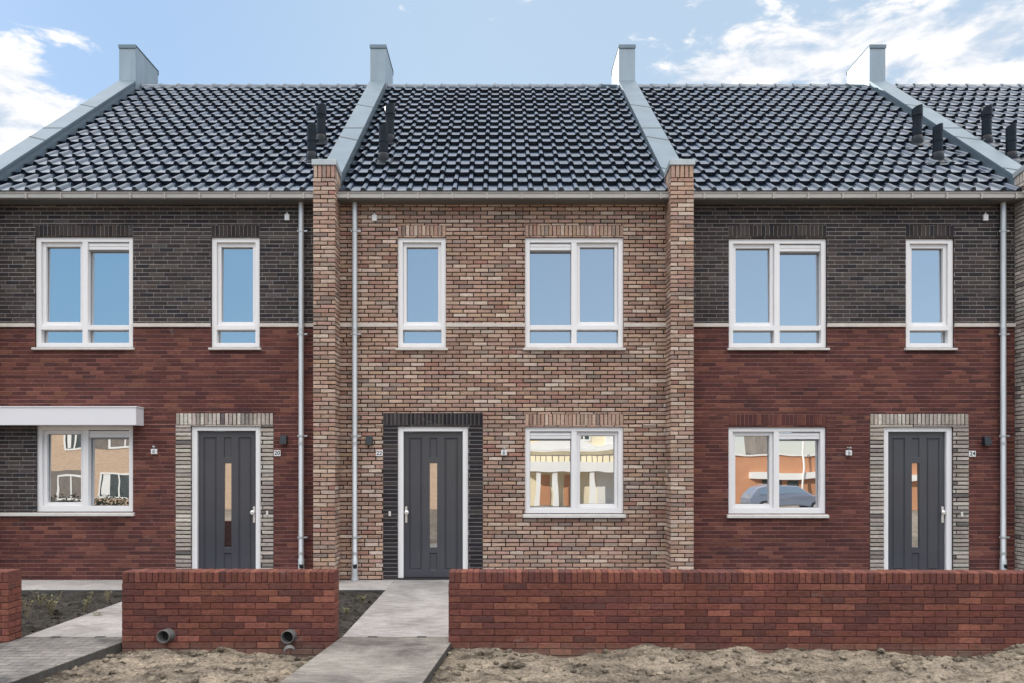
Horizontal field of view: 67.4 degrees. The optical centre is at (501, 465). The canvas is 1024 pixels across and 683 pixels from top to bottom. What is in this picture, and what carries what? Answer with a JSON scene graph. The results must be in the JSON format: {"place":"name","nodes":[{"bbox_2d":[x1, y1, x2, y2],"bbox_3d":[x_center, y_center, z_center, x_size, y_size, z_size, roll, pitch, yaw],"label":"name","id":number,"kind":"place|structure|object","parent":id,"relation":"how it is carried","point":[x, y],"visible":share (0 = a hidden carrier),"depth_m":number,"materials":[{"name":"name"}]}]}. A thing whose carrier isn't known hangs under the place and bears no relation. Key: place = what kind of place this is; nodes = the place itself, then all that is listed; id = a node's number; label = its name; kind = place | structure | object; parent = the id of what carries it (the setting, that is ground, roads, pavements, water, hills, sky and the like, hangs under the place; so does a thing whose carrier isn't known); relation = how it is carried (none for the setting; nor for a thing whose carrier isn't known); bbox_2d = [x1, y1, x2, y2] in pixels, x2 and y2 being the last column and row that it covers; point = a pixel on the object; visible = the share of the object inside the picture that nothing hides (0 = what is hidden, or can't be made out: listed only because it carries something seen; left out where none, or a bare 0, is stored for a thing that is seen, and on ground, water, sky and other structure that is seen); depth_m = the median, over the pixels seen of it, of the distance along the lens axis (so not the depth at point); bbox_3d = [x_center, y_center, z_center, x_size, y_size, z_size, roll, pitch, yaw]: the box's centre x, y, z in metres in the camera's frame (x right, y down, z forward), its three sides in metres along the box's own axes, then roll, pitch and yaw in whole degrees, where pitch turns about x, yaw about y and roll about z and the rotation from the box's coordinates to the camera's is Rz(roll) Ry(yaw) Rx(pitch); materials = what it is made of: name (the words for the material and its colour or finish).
{"place":"outdoors","nodes":[
{"label":"outdoors","id":0,"kind":"place"},
{"bbox_2d":[0,44,367,579],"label":"terraced house","id":1,"kind":"structure","parent":0,"point":[156,269],"depth_m":12.01,"materials":[{"name":"red brick"}]},
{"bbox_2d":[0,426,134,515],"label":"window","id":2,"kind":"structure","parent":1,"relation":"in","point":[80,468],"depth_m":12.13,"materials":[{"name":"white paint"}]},
{"bbox_2d":[31,237,134,349],"bbox_3d":[-6.519,-2.691,12.060,1.589,1.769,0.220,0,0,0],"label":"window","id":3,"kind":"structure","parent":1,"relation":"in","point":[84,285],"depth_m":12.13,"materials":[{"name":"white paint"}]},
{"bbox_2d":[151,445,157,453],"bbox_3d":[-5.411,-0.247,11.963,0.090,0.134,0.081,0,0,0],"label":"outdoor tap box","id":4,"kind":"object","parent":1,"relation":"attached to","point":[154,451],"visible":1,"depth_m":11.96,"materials":[{"name":"white plastic"}]},
{"bbox_2d":[199,431,255,568],"bbox_3d":[-4.303,0.606,12.073,0.910,2.296,0.134,0,0,0],"label":"door","id":5,"kind":"structure","parent":1,"relation":"in","point":[227,459],"depth_m":12.09,"materials":[{"name":"paint"}]},
{"bbox_2d":[208,238,261,349],"bbox_3d":[-4.153,-2.687,12.060,0.817,1.764,0.220,0,0,0],"label":"window","id":6,"kind":"structure","parent":1,"relation":"in","point":[235,261],"depth_m":12.12,"materials":[{"name":"white paint"}]},
{"bbox_2d":[274,450,280,455],"bbox_3d":[-3.494,-0.196,11.988,0.102,0.092,0.013,0,0,0],"label":"house number","id":7,"kind":"object","parent":1,"relation":"attached to","point":[277,452],"visible":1,"depth_m":11.98,"materials":[{"name":"white plastic"}]},
{"bbox_2d":[279,435,287,443],"bbox_3d":[-3.385,-0.404,11.949,0.111,0.139,0.106,0,0,0],"label":"wall lamp","id":8,"kind":"object","parent":1,"relation":"attached to","point":[283,439],"visible":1,"depth_m":11.92,"materials":[{"name":"black plastic"}]},
{"bbox_2d":[285,212,289,220],"bbox_3d":[-3.339,-3.888,11.982,0.074,0.122,0.035,0,0,0],"label":"outdoor sensor","id":9,"kind":"object","parent":1,"relation":"attached to","point":[287,216],"visible":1,"depth_m":11.96,"materials":[{"name":"white plastic"}]},
{"bbox_2d":[312,44,694,580],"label":"terraced house","id":10,"kind":"structure","parent":0,"point":[511,269],"depth_m":12.00,"materials":[{"name":"brown brick"}]},
{"bbox_2d":[365,436,372,444],"bbox_3d":[-2.055,-0.399,11.949,0.111,0.139,0.106,0,0,0],"label":"wall lamp","id":11,"kind":"object","parent":10,"relation":"attached to","point":[369,440],"visible":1,"depth_m":11.92,"materials":[{"name":"black plastic"}]},
{"bbox_2d":[372,213,376,220],"bbox_3d":[-1.977,-3.877,11.982,0.074,0.122,0.035,0,0,0],"label":"outdoor sensor","id":12,"kind":"object","parent":10,"relation":"attached to","point":[374,217],"visible":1,"depth_m":11.96,"materials":[{"name":"white plastic"}]},
{"bbox_2d":[376,450,382,455],"bbox_3d":[-1.902,-0.196,11.988,0.102,0.092,0.013,0,0,0],"label":"house number","id":13,"kind":"object","parent":10,"relation":"attached to","point":[379,452],"visible":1,"depth_m":11.98,"materials":[{"name":"white plastic"}]},
{"bbox_2d":[395,238,447,350],"bbox_3d":[-1.239,-2.684,12.060,0.814,1.769,0.220,0,0,0],"label":"window","id":14,"kind":"structure","parent":10,"relation":"in","point":[421,261],"depth_m":12.12,"materials":[{"name":"white paint"}]},
{"bbox_2d":[404,432,462,576],"bbox_3d":[-1.066,0.611,12.073,0.922,2.286,0.134,0,0,0],"label":"door","id":15,"kind":"structure","parent":10,"relation":"in","point":[433,461],"depth_m":12.09,"materials":[{"name":"paint"}]},
{"bbox_2d":[501,447,506,454],"bbox_3d":[0.043,-0.227,11.963,0.090,0.134,0.081,0,0,0],"label":"outdoor tap box","id":16,"kind":"object","parent":10,"relation":"attached to","point":[503,451],"visible":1,"depth_m":11.96,"materials":[{"name":"white plastic"}]},
{"bbox_2d":[523,238,625,350],"bbox_3d":[1.143,-2.683,12.060,1.598,1.767,0.220,0,0,0],"label":"window","id":17,"kind":"structure","parent":10,"relation":"in","point":[574,286],"depth_m":12.13,"materials":[{"name":"white paint"}]},
{"bbox_2d":[523,427,625,517],"bbox_3d":[1.143,0.104,12.060,1.598,1.418,0.220,0,0,0],"label":"window","id":18,"kind":"structure","parent":10,"relation":"in","point":[568,469],"depth_m":12.13,"materials":[{"name":"white paint"}]},
{"bbox_2d":[21,591,1023,682],"bbox_3d":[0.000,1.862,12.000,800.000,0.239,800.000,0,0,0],"label":"ground","id":19,"kind":"structure","parent":0,"point":[838,671],"depth_m":7.12,"materials":[{"name":"soil"}]},
{"bbox_2d":[0,569,21,643],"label":"garden wall","id":20,"kind":"structure","parent":19,"relation":"on","point":[10,605],"depth_m":7.79,"materials":[{"name":"brick"}]},
{"bbox_2d":[22,598,33,617],"bbox_3d":[-5.652,1.678,9.106,0.136,0.309,0.229,0,0,20],"label":"young plant","id":21,"kind":"object","parent":19,"relation":"on","point":[29,609],"visible":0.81,"depth_m":9.14,"materials":[{"name":"green plant"}]},
{"bbox_2d":[31,589,45,605],"bbox_3d":[-5.933,1.704,9.852,0.166,0.242,0.154,0,0,-23],"label":"young plant","id":22,"kind":"object","parent":19,"relation":"on","point":[40,602],"visible":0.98,"depth_m":9.84,"materials":[{"name":"green plant"}]},
{"bbox_2d":[42,591,62,614],"bbox_3d":[-5.420,1.680,9.302,0.190,0.320,0.263,0,0,0],"label":"young plant","id":23,"kind":"object","parent":19,"relation":"on","point":[51,608],"visible":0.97,"depth_m":9.26,"materials":[{"name":"green plant"}]},
{"bbox_2d":[0,637,121,682],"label":"path slab","id":24,"kind":"structure","parent":19,"relation":"on","point":[30,659],"depth_m":7.29,"materials":[{"name":"grey concrete"}]},
{"bbox_2d":[21,580,121,593],"bbox_3d":[-6.637,1.842,11.509,3.326,0.116,0.958,0,0,0],"label":"paving strip","id":25,"kind":"object","parent":19,"relation":"on","point":[64,586],"visible":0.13,"depth_m":11.34,"materials":[{"name":"concrete"}]},
{"bbox_2d":[25,602,121,636],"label":"garden path","id":26,"kind":"structure","parent":19,"relation":"on","point":[107,622],"depth_m":8.50,"materials":[{"name":"concrete"}]},
{"bbox_2d":[83,591,92,611],"bbox_3d":[-5.190,1.704,9.633,0.145,0.294,0.151,0,0,-16],"label":"young plant","id":27,"kind":"object","parent":19,"relation":"on","point":[87,602],"visible":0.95,"depth_m":9.62,"materials":[{"name":"green plant"}]},
{"bbox_2d":[122,569,338,657],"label":"garden wall","id":28,"kind":"structure","parent":19,"relation":"on","point":[249,611],"depth_m":7.74,"materials":[{"name":"brick"}]},
{"bbox_2d":[156,628,175,642],"bbox_3d":[-3.354,1.705,7.723,0.166,0.134,0.135,0,0,0],"label":"drain pipe","id":29,"kind":"object","parent":28,"relation":"attached to","point":[166,635],"visible":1,"depth_m":7.70,"materials":[{"name":"grey plastic"}]},
{"bbox_2d":[281,629,296,643],"bbox_3d":[-2.125,1.712,7.723,0.150,0.134,0.135,0,0,0],"label":"drain pipe","id":30,"kind":"object","parent":28,"relation":"attached to","point":[288,636],"visible":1,"depth_m":7.70,"materials":[{"name":"grey plastic"}]},
{"bbox_2d":[283,645,294,653],"bbox_3d":[-2.075,1.796,7.501,0.108,0.064,0.070,-21,17,-14],"label":"pipe fragment","id":31,"kind":"object","parent":19,"relation":"on","point":[288,647],"visible":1,"depth_m":7.49,"materials":[{"name":"grey plastic"}]},
{"bbox_2d":[342,606,349,616],"bbox_3d":[-1.836,1.734,9.119,0.135,0.170,0.104,0,0,27],"label":"young plant","id":32,"kind":"object","parent":19,"relation":"on","point":[346,612],"visible":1,"depth_m":9.10,"materials":[{"name":"green plant"}]},
{"bbox_2d":[358,595,365,602],"bbox_3d":[-1.829,1.752,10.080,0.118,0.134,0.112,0,0,24],"label":"young plant","id":33,"kind":"object","parent":19,"relation":"on","point":[362,599],"visible":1,"depth_m":10.07,"materials":[{"name":"green plant"}]},
{"bbox_2d":[280,637,450,682],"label":"path slab","id":34,"kind":"structure","parent":19,"relation":"on","point":[380,660],"depth_m":6.99,"materials":[{"name":"concrete"}]},
{"bbox_2d":[339,580,394,594],"bbox_3d":[-2.737,1.842,11.509,2.157,0.116,0.958,0,0,0],"label":"paving strip","id":35,"kind":"object","parent":19,"relation":"on","point":[376,586],"visible":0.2,"depth_m":11.34,"materials":[{"name":"concrete"}]},
{"bbox_2d":[343,580,448,636],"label":"garden path","id":36,"kind":"structure","parent":19,"relation":"on","point":[406,608],"depth_m":9.31,"materials":[{"name":"concrete"}]},
{"bbox_2d":[448,569,1023,657],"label":"garden wall","id":37,"kind":"structure","parent":19,"relation":"on","point":[566,613],"depth_m":7.70,"materials":[{"name":"brick"}]},
{"bbox_2d":[638,83,1023,569],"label":"terraced house","id":38,"kind":"structure","parent":0,"point":[854,271],"depth_m":12.00,"materials":[{"name":"red brick"}]},
{"bbox_2d":[727,427,828,517],"bbox_3d":[4.316,0.108,12.060,1.584,1.418,0.220,0,0,0],"label":"window","id":39,"kind":"structure","parent":38,"relation":"in","point":[770,471],"depth_m":12.13,"materials":[{"name":"white paint"}]},
{"bbox_2d":[727,239,829,350],"bbox_3d":[4.323,-2.674,12.060,1.589,1.749,0.220,0,0,0],"label":"window","id":40,"kind":"structure","parent":38,"relation":"in","point":[777,287],"depth_m":12.13,"materials":[{"name":"white paint"}]},
{"bbox_2d":[845,447,851,454],"bbox_3d":[5.421,-0.227,11.963,0.090,0.134,0.081,0,0,0],"label":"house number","id":41,"kind":"object","parent":38,"relation":"attached to","point":[848,452],"visible":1,"depth_m":11.96,"materials":[{"name":"white plastic"}]},
{"bbox_2d":[888,432,945,569],"bbox_3d":[6.521,0.614,12.073,0.905,2.281,0.134,0,0,0],"label":"door","id":42,"kind":"structure","parent":38,"relation":"in","point":[916,512],"depth_m":12.09,"materials":[{"name":"paint"}]},
{"bbox_2d":[904,239,957,350],"bbox_3d":[6.702,-2.674,12.060,0.812,1.749,0.220,0,0,0],"label":"window","id":43,"kind":"structure","parent":38,"relation":"in","point":[929,262],"depth_m":12.12,"materials":[{"name":"white paint"}]},
{"bbox_2d":[969,451,975,456],"bbox_3d":[7.356,-0.186,11.988,0.102,0.092,0.013,0,0,0],"label":"house number","id":44,"kind":"object","parent":38,"relation":"attached to","point":[972,453],"visible":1,"depth_m":11.98,"materials":[{"name":"white plastic"}]},
{"bbox_2d":[983,213,987,220],"bbox_3d":[7.557,-3.882,11.982,0.074,0.122,0.035,0,0,0],"label":"outdoor sensor","id":45,"kind":"object","parent":38,"relation":"attached to","point":[985,216],"visible":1,"depth_m":11.96,"materials":[{"name":"white plastic"}]},
{"bbox_2d":[982,436,992,444],"bbox_3d":[7.560,-0.387,11.949,0.111,0.139,0.106,0,0,0],"label":"wall lamp","id":46,"kind":"object","parent":38,"relation":"attached to","point":[986,440],"visible":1,"depth_m":11.93,"materials":[{"name":"black plastic"}]},
{"bbox_2d":[791,44,1023,569],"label":"terraced house","id":47,"kind":"structure","parent":0,"point":[984,123],"depth_m":14.24,"materials":[{"name":"brick"}]}
]}

